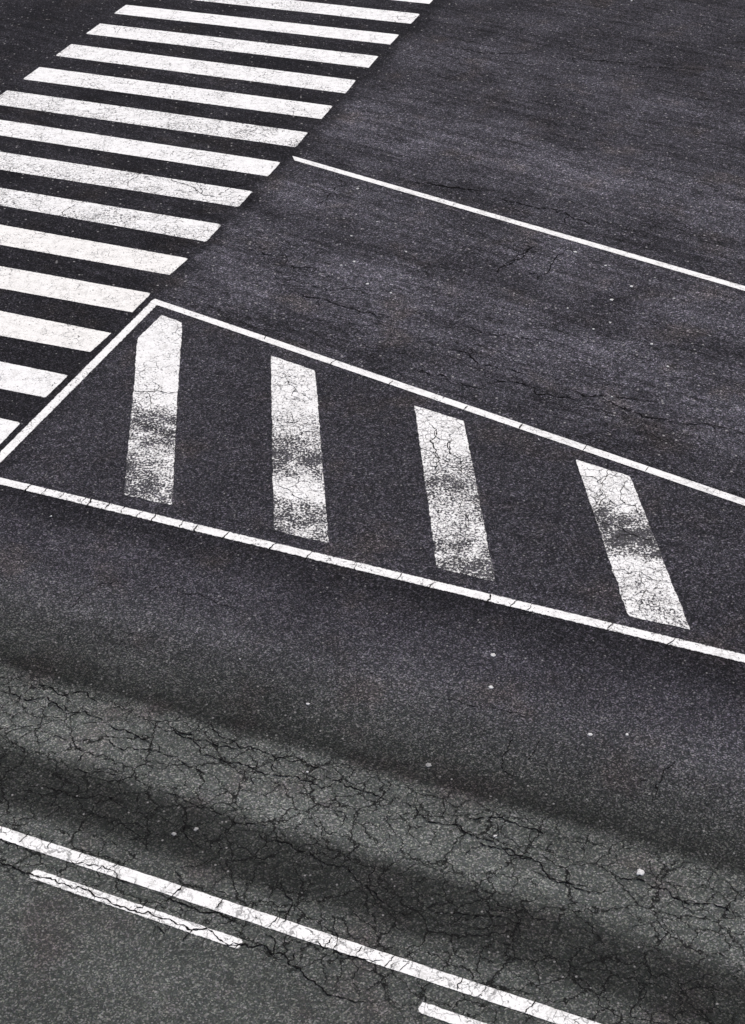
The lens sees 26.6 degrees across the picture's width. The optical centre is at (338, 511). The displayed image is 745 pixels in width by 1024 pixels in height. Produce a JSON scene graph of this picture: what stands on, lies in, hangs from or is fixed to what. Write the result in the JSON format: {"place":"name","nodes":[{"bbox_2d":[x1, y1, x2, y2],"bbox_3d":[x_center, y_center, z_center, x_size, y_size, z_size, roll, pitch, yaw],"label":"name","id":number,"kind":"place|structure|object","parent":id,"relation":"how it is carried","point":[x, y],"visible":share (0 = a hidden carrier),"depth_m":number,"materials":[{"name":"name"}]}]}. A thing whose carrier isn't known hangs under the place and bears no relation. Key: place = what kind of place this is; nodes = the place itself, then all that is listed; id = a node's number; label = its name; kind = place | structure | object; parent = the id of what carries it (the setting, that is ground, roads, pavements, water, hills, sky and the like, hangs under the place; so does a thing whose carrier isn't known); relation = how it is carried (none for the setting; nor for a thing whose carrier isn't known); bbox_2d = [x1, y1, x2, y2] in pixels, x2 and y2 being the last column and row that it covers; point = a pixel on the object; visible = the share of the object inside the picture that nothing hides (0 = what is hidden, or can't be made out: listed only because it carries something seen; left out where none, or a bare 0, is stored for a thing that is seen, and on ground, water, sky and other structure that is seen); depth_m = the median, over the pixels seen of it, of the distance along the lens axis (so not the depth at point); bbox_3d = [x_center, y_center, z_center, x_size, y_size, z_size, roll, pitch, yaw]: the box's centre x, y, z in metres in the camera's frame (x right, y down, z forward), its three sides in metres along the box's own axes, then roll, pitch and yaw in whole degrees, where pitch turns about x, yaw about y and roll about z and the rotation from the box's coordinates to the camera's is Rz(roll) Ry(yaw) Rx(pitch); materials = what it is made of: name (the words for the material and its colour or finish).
{"place":"outdoors","nodes":[
{"label":"outdoors","id":0,"kind":"place"},
{"bbox_2d":[0,0,744,1023],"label":"road","id":1,"kind":"structure","parent":0,"point":[336,808],"depth_m":15.09,"materials":[{"name":"grey asphalt"}]},
{"bbox_2d":[0,418,20,443],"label":"crosswalk stripe","id":2,"kind":"object","parent":1,"relation":"on","point":[8,427],"visible":1,"depth_m":17.00,"materials":[{"name":"paint"}]},
{"bbox_2d":[0,361,68,397],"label":"crosswalk stripe","id":3,"kind":"object","parent":1,"relation":"on","point":[28,380],"visible":1,"depth_m":17.75,"materials":[{"name":"paint"}]},
{"bbox_2d":[0,311,111,351],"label":"crosswalk stripe","id":4,"kind":"object","parent":1,"relation":"on","point":[31,329],"visible":1,"depth_m":18.57,"materials":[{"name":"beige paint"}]},
{"bbox_2d":[0,266,150,311],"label":"crosswalk stripe","id":5,"kind":"object","parent":1,"relation":"on","point":[72,290],"visible":1,"depth_m":19.38,"materials":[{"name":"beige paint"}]},
{"bbox_2d":[0,303,156,462],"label":"hatching border","id":6,"kind":"object","parent":1,"relation":"on","point":[35,422],"visible":1,"depth_m":17.62,"materials":[{"name":"paint"}]},
{"bbox_2d":[0,225,188,274],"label":"crosswalk stripe","id":7,"kind":"object","parent":1,"relation":"on","point":[81,249],"visible":1,"depth_m":20.18,"materials":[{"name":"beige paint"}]},
{"bbox_2d":[0,188,221,241],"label":"crosswalk stripe","id":8,"kind":"object","parent":1,"relation":"on","point":[197,230],"visible":1,"depth_m":20.96,"materials":[{"name":"paint"}]},
{"bbox_2d":[0,152,252,206],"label":"crosswalk stripe","id":9,"kind":"object","parent":1,"relation":"on","point":[80,173],"visible":1,"depth_m":21.82,"materials":[{"name":"paint"}]},
{"bbox_2d":[27,869,244,948],"bbox_3d":[-1.532,2.964,11.814,1.806,0.004,0.100,13,40,19],"label":"lane marking","id":10,"kind":"object","parent":1,"relation":"on","point":[229,939],"visible":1,"depth_m":11.80,"materials":[{"name":"paint"}]},
{"bbox_2d":[0,120,280,176],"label":"crosswalk stripe","id":11,"kind":"object","parent":1,"relation":"on","point":[182,155],"visible":1,"depth_m":22.63,"materials":[{"name":"paint"}]},
{"bbox_2d":[124,315,181,505],"bbox_3d":[-2.015,-1.202,17.316,0.526,0.004,3.819,-3,37,-1],"label":"hatching bar","id":12,"kind":"object","parent":1,"relation":"on","point":[150,461],"visible":1,"depth_m":17.12,"materials":[{"name":"paint"}]},
{"bbox_2d":[0,90,307,146],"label":"crosswalk stripe","id":13,"kind":"object","parent":1,"relation":"on","point":[191,124],"visible":1,"depth_m":23.45,"materials":[{"name":"paint"}]},
{"bbox_2d":[23,67,332,118],"bbox_3d":[-2.511,-6.449,24.240,5.079,0.004,0.531,12,40,18],"label":"crosswalk stripe","id":14,"kind":"object","parent":1,"relation":"on","point":[186,93],"visible":1,"depth_m":24.20,"materials":[{"name":"paint"}]},
{"bbox_2d":[55,44,355,93],"bbox_3d":[-2.141,-7.036,24.994,5.069,0.004,0.542,12,40,18],"label":"crosswalk stripe","id":15,"kind":"object","parent":1,"relation":"on","point":[245,73],"visible":1,"depth_m":24.95,"materials":[{"name":"paint"}]},
{"bbox_2d":[86,23,378,67],"bbox_3d":[-1.776,-7.624,25.750,5.042,0.004,0.509,12,39,18],"label":"crosswalk stripe","id":16,"kind":"object","parent":1,"relation":"on","point":[257,48],"visible":1,"depth_m":25.71,"materials":[{"name":"paint"}]},
{"bbox_2d":[114,5,398,44],"bbox_3d":[-1.421,-8.189,26.477,5.031,0.004,0.461,12,39,17],"label":"crosswalk stripe","id":17,"kind":"object","parent":1,"relation":"on","point":[279,26],"visible":1,"depth_m":26.44,"materials":[{"name":"paint"}]},
{"bbox_2d":[271,356,328,542],"bbox_3d":[-0.439,-0.742,16.637,0.536,0.004,3.515,-3,37,-1],"label":"hatching bar","id":18,"kind":"object","parent":1,"relation":"on","point":[297,460],"visible":1,"depth_m":16.44,"materials":[{"name":"paint"}]},
{"bbox_2d":[0,826,600,1023],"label":"lane line","id":19,"kind":"object","parent":1,"relation":"on","point":[410,968],"visible":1,"depth_m":11.60,"materials":[{"name":"paint"}]},
{"bbox_2d":[196,0,419,23],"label":"crosswalk stripe","id":20,"kind":"object","parent":1,"relation":"on","point":[349,11],"visible":1,"depth_m":26.92,"materials":[{"name":"paint"}]},
{"bbox_2d":[0,477,744,662],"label":"hatching border","id":21,"kind":"object","parent":1,"relation":"on","point":[560,614],"visible":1,"depth_m":14.85,"materials":[{"name":"paint"}]},
{"bbox_2d":[395,0,432,3],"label":"crosswalk stripe","id":22,"kind":"object","parent":1,"relation":"on","point":[423,1],"visible":1,"depth_m":27.12,"materials":[{"name":"paint"}]},
{"bbox_2d":[149,299,744,505],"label":"hatching border","id":23,"kind":"object","parent":1,"relation":"on","point":[562,440],"visible":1,"depth_m":17.07,"materials":[{"name":"paint"}]},
{"bbox_2d":[417,1001,487,1023],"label":"lane marking","id":24,"kind":"object","parent":1,"relation":"on","point":[437,1013],"visible":1,"depth_m":10.99,"materials":[{"name":"paint"}]},
{"bbox_2d":[414,405,495,582],"bbox_3d":[1.139,-0.251,15.917,0.533,0.004,3.051,-3,37,-1],"label":"hatching bar","id":25,"kind":"object","parent":1,"relation":"on","point":[457,549],"visible":1,"depth_m":15.76,"materials":[{"name":"paint"}]},
{"bbox_2d":[293,156,744,290],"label":"lane line","id":26,"kind":"object","parent":1,"relation":"on","point":[560,235],"visible":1,"depth_m":20.37,"materials":[{"name":"paint"}]},
{"bbox_2d":[575,459,689,629],"bbox_3d":[2.790,0.253,15.176,0.516,0.004,2.720,-4,37,-3],"label":"hatching bar","id":27,"kind":"object","parent":1,"relation":"on","point":[629,553],"visible":1,"depth_m":15.04,"materials":[{"name":"paint"}]},
{"bbox_2d":[637,869,644,875],"bbox_3d":[2.291,2.727,11.944,0.058,0.006,0.067,9,39,14],"label":"gum spot","id":28,"kind":"object","parent":1,"relation":"on","point":[640,872],"visible":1,"depth_m":11.94,"materials":[{"name":"white"}]}
]}

